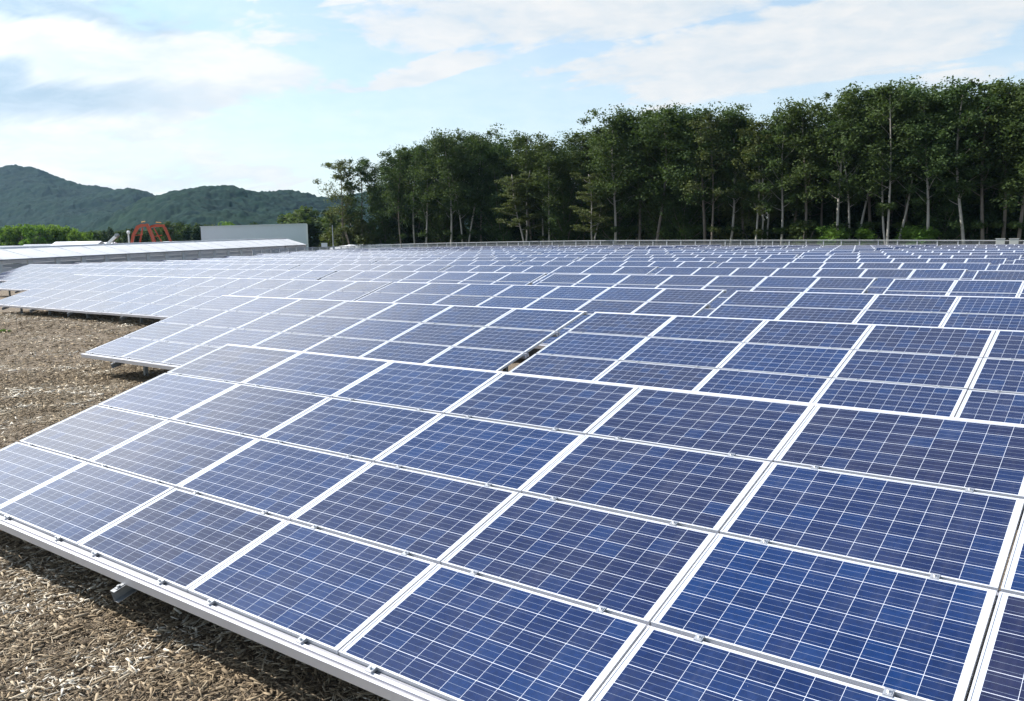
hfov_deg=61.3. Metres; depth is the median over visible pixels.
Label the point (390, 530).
solar array
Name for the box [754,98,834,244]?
forest tree
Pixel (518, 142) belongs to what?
forest tree
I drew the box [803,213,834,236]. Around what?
shrub
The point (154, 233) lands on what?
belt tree
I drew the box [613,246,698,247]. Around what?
solar array
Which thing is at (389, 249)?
solar array
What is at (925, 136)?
forest tree
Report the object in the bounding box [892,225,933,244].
shrub
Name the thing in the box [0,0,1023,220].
sky
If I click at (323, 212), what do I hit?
tree
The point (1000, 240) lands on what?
electrical cabinet
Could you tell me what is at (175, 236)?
belt tree
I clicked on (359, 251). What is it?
solar array
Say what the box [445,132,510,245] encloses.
forest tree
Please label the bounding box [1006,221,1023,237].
shrub
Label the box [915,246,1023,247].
solar array
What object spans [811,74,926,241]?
forest tree
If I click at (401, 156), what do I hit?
forest tree
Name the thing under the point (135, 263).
solar array
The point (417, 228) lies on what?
forest tree
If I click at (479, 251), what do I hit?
solar array
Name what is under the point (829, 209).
forest tree
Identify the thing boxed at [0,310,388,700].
wood chips
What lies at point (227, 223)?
tree
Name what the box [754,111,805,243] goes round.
forest tree
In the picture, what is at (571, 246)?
solar array
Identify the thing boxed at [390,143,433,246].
forest tree
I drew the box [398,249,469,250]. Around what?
solar array
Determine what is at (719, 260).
solar array
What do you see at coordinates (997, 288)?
solar array
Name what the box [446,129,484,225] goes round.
forest tree
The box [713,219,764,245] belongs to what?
shrub
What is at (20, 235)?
grove tree
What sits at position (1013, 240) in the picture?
electrical cabinet
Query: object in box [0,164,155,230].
mountain
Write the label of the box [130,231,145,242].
belt tree
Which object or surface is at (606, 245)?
solar array
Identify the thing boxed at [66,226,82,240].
grove tree
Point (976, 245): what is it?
solar array
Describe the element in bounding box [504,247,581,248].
solar array
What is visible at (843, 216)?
forest tree
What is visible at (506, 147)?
forest tree
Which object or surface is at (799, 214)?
shrub
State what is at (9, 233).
grove tree
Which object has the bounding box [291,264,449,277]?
solar array
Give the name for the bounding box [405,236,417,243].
shrub
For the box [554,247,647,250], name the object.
solar array
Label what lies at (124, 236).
belt tree
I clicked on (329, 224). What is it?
tree
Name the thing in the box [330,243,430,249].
vinyl tunnel
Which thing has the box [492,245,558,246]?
solar array
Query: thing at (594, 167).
forest tree
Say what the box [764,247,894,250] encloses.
solar array
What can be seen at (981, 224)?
forest tree
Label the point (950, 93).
forest tree
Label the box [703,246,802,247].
solar array
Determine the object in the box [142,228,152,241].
belt tree
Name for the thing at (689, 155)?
forest tree
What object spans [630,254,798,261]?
solar array
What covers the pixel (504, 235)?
forest tree
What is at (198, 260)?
solar array
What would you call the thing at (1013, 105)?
forest tree
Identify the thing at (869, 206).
forest tree
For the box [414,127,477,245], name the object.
forest tree
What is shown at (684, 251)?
solar array
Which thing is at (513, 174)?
forest tree
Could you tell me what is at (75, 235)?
grove tree
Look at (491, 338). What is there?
solar array
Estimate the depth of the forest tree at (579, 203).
128.77 m
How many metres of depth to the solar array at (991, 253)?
54.49 m
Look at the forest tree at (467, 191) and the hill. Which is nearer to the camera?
the forest tree at (467, 191)
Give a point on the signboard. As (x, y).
(323, 245)
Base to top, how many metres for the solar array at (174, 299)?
1.929 m
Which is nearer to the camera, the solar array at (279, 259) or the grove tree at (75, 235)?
the solar array at (279, 259)
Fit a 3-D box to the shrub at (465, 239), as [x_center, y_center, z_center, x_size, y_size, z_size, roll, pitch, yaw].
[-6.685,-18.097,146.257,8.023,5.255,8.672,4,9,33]
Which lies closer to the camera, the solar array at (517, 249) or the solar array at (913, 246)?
the solar array at (913, 246)
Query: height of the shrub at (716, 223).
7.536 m
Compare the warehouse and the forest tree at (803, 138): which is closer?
the forest tree at (803, 138)
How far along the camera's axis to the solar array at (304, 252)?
123.21 m
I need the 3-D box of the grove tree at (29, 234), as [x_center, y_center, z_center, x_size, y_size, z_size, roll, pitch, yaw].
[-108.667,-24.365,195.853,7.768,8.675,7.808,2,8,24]
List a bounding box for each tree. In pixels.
[0,225,18,245]
[0,226,24,245]
[8,223,26,245]
[18,224,47,245]
[26,224,54,243]
[49,224,69,241]
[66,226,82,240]
[66,229,89,241]
[80,231,94,240]
[86,230,103,240]
[99,227,117,241]
[115,228,135,242]
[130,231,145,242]
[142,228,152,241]
[148,228,168,241]
[156,221,183,241]
[174,224,192,240]
[189,224,206,240]
[218,221,234,225]
[276,205,349,250]
[312,157,366,244]
[314,206,367,246]
[320,210,336,243]
[344,157,381,234]
[360,160,403,247]
[360,165,407,216]
[361,182,391,232]
[372,148,438,244]
[373,143,420,247]
[388,171,444,246]
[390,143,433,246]
[402,140,446,242]
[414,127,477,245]
[415,143,468,246]
[432,122,504,245]
[436,139,466,233]
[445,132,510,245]
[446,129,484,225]
[455,166,497,229]
[460,158,522,245]
[463,151,512,236]
[467,138,531,245]
[489,141,529,195]
[494,156,540,240]
[494,172,552,245]
[497,130,556,243]
[502,145,551,225]
[508,131,571,244]
[527,158,564,240]
[535,140,591,245]
[541,125,610,244]
[552,151,616,244]
[568,140,619,209]
[569,172,617,244]
[576,108,656,244]
[586,122,647,244]
[590,124,636,224]
[593,103,677,245]
[619,100,701,245]
[628,109,701,244]
[630,129,711,245]
[642,147,683,216]
[644,107,717,244]
[658,101,740,242]
[678,109,750,244]
[697,135,729,225]
[699,103,758,245]
[704,129,795,244]
[710,112,769,245]
[731,119,789,244]
[738,113,807,244]
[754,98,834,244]
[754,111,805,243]
[763,97,846,237]
[784,122,838,233]
[799,112,859,231]
[802,148,876,235]
[807,139,874,223]
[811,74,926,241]
[812,86,872,244]
[814,79,919,229]
[841,79,949,244]
[846,137,900,213]
[855,80,943,228]
[865,126,905,236]
[875,161,919,236]
[884,83,965,245]
[886,109,1000,237]
[898,111,1017,224]
[909,91,992,244]
[911,75,1011,244]
[920,126,1021,244]
[939,79,1023,244]
[958,111,1023,201]
[960,75,1023,237]
[979,76,1023,243]
[993,83,1023,194]
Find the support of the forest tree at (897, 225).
on the ground
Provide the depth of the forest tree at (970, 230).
96.90 m
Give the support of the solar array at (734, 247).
on the ground
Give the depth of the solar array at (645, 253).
69.00 m
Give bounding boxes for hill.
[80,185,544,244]
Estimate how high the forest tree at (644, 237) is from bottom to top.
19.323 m
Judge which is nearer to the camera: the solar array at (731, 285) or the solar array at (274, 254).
the solar array at (731, 285)
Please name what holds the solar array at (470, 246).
on the ground
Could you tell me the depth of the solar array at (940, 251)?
60.86 m
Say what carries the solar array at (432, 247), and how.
on the ground
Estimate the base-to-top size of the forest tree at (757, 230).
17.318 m
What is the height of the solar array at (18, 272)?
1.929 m
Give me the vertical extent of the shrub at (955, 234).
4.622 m
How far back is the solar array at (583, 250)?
87.76 m
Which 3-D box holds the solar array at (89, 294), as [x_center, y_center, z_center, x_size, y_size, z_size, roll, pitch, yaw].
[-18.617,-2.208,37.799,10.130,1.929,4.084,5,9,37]
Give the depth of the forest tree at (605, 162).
135.39 m
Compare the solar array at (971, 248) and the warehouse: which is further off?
the warehouse
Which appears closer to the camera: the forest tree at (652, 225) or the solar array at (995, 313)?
the solar array at (995, 313)
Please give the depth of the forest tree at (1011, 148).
91.44 m
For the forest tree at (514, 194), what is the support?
on the ground
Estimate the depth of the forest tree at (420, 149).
141.22 m
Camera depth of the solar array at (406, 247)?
138.16 m
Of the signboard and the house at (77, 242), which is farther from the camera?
the house at (77, 242)
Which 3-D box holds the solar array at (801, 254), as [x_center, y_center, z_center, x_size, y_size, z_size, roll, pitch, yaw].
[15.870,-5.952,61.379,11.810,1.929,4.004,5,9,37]
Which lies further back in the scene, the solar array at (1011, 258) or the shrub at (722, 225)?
the shrub at (722, 225)
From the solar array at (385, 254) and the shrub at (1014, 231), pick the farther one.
the shrub at (1014, 231)
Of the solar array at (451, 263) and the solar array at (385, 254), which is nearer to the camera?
the solar array at (451, 263)
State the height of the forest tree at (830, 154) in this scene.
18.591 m
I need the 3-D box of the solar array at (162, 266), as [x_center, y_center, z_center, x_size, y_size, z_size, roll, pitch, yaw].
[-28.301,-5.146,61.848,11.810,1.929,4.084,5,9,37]
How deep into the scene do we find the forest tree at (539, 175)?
126.96 m
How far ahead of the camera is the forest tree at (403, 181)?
154.34 m
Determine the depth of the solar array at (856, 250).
73.66 m
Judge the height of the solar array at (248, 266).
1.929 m
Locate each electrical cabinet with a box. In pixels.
[995,238,1005,243]
[1009,238,1018,243]
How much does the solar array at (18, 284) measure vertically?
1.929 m
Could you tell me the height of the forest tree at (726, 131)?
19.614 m
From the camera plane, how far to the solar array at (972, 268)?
38.40 m
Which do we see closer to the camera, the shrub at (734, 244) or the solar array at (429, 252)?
the solar array at (429, 252)
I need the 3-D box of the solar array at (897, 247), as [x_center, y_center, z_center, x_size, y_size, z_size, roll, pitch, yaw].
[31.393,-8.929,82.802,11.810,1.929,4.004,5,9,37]
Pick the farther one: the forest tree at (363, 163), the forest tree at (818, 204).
the forest tree at (363, 163)
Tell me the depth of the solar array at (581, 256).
63.85 m
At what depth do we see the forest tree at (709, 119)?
109.32 m
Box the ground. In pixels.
[0,290,1021,700]
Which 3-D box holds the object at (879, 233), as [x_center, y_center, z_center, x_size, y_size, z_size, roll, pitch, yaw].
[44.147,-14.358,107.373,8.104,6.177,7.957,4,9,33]
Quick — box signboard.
[321,243,326,249]
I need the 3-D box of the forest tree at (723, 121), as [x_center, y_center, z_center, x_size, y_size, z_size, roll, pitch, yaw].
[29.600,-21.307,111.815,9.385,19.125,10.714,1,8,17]
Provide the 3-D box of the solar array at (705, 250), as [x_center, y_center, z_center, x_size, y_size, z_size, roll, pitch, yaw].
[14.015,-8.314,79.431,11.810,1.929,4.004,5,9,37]
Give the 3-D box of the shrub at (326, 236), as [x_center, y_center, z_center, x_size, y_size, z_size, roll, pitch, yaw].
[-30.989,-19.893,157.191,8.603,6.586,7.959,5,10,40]
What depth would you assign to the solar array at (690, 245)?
108.39 m
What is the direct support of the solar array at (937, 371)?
on the ground
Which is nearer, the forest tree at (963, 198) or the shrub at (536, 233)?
the forest tree at (963, 198)
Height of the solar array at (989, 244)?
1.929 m
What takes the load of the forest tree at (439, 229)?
on the ground
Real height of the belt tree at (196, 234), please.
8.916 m
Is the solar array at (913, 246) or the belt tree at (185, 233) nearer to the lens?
the solar array at (913, 246)
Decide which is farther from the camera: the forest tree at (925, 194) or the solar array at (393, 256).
the forest tree at (925, 194)
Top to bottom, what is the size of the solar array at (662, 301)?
1.929 m
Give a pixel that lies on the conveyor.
(113, 238)
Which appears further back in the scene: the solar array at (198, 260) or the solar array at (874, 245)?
the solar array at (874, 245)
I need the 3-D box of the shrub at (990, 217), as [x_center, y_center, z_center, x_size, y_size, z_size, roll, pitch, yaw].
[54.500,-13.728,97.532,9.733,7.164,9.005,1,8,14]
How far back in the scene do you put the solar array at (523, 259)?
58.56 m
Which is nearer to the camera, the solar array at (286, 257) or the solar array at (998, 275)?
the solar array at (998, 275)
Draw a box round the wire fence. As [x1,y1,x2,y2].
[252,240,1023,255]
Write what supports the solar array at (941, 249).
on the ground
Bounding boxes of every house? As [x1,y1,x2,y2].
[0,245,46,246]
[51,241,104,244]
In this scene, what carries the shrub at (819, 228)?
on the ground
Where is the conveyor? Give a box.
[106,234,119,243]
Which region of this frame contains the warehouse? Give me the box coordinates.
[200,223,308,250]
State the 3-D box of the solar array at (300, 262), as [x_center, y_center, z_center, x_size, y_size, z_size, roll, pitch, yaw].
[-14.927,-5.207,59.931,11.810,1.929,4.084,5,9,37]
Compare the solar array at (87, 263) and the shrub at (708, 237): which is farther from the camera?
the shrub at (708, 237)
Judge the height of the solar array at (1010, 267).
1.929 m
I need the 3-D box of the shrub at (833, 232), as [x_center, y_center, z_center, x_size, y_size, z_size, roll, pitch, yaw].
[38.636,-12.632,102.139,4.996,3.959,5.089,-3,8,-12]
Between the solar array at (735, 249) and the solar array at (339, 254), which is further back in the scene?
the solar array at (339, 254)
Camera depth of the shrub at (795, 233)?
104.40 m
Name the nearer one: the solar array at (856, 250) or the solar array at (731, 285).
the solar array at (731, 285)
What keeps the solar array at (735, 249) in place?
on the ground
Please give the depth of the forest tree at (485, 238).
139.09 m
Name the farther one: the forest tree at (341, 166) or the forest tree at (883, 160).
the forest tree at (341, 166)
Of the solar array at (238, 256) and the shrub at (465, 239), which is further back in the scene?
the shrub at (465, 239)
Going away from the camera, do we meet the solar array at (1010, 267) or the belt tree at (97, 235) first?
the solar array at (1010, 267)
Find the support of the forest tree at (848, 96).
on the ground
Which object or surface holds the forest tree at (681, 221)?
on the ground
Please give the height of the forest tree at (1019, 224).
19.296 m
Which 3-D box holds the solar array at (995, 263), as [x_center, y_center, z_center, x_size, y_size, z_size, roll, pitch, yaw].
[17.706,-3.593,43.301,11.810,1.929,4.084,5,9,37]
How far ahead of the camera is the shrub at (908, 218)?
102.75 m
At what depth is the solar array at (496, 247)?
118.59 m
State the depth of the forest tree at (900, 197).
106.30 m
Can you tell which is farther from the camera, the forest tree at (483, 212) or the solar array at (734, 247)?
the forest tree at (483, 212)
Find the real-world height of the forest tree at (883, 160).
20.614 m
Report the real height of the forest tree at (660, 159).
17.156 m
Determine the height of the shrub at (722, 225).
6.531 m
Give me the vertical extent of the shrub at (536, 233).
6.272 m
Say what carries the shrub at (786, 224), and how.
on the ground
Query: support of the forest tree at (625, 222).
on the ground
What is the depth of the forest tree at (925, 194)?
97.33 m
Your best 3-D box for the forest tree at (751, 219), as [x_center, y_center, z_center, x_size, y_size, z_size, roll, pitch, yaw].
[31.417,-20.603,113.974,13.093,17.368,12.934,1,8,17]
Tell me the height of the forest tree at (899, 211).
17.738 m
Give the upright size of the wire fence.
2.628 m
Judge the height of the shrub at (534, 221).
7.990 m
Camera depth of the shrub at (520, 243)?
139.18 m
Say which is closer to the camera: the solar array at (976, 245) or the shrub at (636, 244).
the solar array at (976, 245)
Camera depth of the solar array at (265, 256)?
106.18 m
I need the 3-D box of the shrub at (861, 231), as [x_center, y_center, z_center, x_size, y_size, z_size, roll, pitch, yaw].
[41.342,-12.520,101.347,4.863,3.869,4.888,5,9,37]
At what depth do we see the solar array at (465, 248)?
113.41 m
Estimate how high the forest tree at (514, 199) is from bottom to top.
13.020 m
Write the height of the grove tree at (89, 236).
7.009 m
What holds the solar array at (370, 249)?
on the ground
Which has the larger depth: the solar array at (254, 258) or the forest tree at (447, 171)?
the forest tree at (447, 171)
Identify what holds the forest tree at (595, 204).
on the ground
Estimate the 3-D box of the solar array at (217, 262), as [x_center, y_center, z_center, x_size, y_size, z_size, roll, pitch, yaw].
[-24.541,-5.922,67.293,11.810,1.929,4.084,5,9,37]
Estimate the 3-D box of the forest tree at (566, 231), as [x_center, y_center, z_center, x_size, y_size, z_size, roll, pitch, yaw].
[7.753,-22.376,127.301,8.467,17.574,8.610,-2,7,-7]
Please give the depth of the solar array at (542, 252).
82.91 m
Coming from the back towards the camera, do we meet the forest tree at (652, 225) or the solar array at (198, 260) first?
the forest tree at (652, 225)
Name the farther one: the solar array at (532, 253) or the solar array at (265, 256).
the solar array at (265, 256)
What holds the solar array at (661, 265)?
on the ground
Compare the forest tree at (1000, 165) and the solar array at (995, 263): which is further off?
the forest tree at (1000, 165)
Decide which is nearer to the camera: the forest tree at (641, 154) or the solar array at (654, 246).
the solar array at (654, 246)
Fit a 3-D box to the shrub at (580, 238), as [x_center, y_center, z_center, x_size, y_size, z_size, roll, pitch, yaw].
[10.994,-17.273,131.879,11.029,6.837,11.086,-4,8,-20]
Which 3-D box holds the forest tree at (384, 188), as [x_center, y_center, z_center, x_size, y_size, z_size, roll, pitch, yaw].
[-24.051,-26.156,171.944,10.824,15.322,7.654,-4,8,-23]
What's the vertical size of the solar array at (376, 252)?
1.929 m
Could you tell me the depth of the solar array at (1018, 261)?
40.62 m
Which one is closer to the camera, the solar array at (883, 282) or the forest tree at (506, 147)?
the solar array at (883, 282)
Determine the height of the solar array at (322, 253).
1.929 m
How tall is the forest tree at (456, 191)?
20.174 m
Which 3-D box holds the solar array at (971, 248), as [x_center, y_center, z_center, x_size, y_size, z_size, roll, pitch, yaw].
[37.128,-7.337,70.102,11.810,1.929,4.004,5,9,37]
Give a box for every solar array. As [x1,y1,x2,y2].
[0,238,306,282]
[0,264,95,282]
[0,267,83,295]
[0,275,191,317]
[0,344,1023,700]
[22,268,190,290]
[73,263,98,264]
[81,295,587,376]
[90,264,187,268]
[96,262,172,264]
[101,277,392,322]
[165,260,237,261]
[170,261,263,263]
[173,269,336,279]
[177,264,300,269]
[221,256,255,257]
[223,258,294,259]
[238,259,327,260]
[253,255,317,257]
[254,254,295,255]
[259,260,376,269]
[273,256,299,257]
[278,251,335,253]
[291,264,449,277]
[295,256,385,258]
[296,253,358,254]
[314,250,368,251]
[318,253,392,255]
[320,270,546,295]
[326,257,439,264]
[333,250,397,252]
[347,248,401,249]
[348,254,435,255]
[356,282,726,348]
[359,251,432,253]
[369,249,413,250]
[371,260,521,271]
[377,247,430,248]
[384,255,494,259]
[393,252,478,253]
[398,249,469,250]
[402,247,462,248]
[433,247,502,248]
[433,250,516,252]
[436,252,540,256]
[439,257,579,265]
[443,265,658,284]
[450,246,490,247]
[464,246,531,247]
[470,248,551,250]
[480,250,581,254]
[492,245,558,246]
[494,254,627,260]
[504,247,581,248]
[509,312,1023,423]
[518,261,716,274]
[519,249,616,251]
[534,246,608,247]
[535,274,877,316]
[543,252,669,256]
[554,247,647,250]
[578,245,634,246]
[579,257,760,266]
[584,250,703,254]
[585,246,675,248]
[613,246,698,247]
[618,249,732,252]
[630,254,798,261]
[650,247,760,250]
[655,267,967,293]
[657,245,721,246]
[671,252,828,257]
[678,246,783,248]
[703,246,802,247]
[706,250,854,254]
[707,291,1023,330]
[717,262,990,279]
[737,249,876,252]
[748,245,821,246]
[763,258,1007,269]
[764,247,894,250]
[787,246,911,248]
[802,255,1022,263]
[807,245,925,247]
[825,245,936,246]
[833,252,1023,258]
[858,250,1023,252]
[880,249,1023,250]
[883,279,1023,296]
[899,247,1023,248]
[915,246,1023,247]
[929,245,1023,246]
[941,244,1023,245]
[972,270,1023,280]
[997,264,1023,270]
[1013,259,1023,263]
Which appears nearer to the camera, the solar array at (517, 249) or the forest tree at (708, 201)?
the solar array at (517, 249)
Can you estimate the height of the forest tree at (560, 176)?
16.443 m
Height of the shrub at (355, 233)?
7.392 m
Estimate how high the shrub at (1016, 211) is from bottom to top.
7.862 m
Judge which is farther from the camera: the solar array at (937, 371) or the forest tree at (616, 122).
the forest tree at (616, 122)
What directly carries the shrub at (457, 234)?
on the ground
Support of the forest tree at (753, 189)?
on the ground
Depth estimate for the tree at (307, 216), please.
188.05 m
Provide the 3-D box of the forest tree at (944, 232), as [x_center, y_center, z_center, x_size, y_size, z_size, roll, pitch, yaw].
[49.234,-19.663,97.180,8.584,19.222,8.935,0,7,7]
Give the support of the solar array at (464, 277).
on the ground
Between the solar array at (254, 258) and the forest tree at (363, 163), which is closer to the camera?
the solar array at (254, 258)
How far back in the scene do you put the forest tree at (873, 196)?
108.34 m
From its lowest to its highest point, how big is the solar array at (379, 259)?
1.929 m
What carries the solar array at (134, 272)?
on the ground
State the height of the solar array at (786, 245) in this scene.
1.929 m
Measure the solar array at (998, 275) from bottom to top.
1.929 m
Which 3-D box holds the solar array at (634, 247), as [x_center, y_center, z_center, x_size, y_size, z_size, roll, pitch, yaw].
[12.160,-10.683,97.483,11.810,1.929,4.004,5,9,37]
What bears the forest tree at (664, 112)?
on the ground
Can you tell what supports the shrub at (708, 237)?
on the ground
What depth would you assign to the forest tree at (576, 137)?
126.34 m
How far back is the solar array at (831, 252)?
66.53 m
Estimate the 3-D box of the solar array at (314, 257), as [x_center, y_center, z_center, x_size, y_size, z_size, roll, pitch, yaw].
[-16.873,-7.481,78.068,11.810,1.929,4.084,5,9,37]
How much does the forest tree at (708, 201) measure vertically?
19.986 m
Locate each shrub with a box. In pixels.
[317,223,355,249]
[327,217,381,245]
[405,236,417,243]
[436,221,467,245]
[449,233,485,245]
[488,229,528,246]
[515,214,543,239]
[523,220,559,245]
[551,215,611,244]
[635,227,654,245]
[690,234,709,244]
[691,209,726,238]
[698,235,718,244]
[706,217,763,245]
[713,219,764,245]
[764,207,812,243]
[765,215,818,244]
[781,219,824,244]
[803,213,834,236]
[814,223,847,245]
[819,227,853,244]
[846,217,892,243]
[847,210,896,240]
[853,227,883,244]
[883,215,930,244]
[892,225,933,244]
[902,226,941,245]
[938,223,974,244]
[952,197,1023,244]
[995,193,1022,237]
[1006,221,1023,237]
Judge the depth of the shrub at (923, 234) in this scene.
96.06 m
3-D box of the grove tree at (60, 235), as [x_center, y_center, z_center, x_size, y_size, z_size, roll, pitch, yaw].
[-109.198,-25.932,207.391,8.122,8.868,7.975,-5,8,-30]
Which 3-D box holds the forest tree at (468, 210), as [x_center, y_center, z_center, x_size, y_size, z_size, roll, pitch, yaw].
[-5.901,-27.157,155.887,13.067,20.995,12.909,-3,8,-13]
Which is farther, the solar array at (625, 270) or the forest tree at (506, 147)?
the forest tree at (506, 147)
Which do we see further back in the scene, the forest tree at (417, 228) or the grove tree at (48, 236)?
the grove tree at (48, 236)
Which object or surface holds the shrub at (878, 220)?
on the ground
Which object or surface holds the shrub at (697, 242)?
on the ground
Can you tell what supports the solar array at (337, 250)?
on the ground
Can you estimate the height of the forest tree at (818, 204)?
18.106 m
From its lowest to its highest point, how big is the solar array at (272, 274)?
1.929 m
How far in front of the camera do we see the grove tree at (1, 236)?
202.69 m
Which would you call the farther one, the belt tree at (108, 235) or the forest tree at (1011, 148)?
the belt tree at (108, 235)

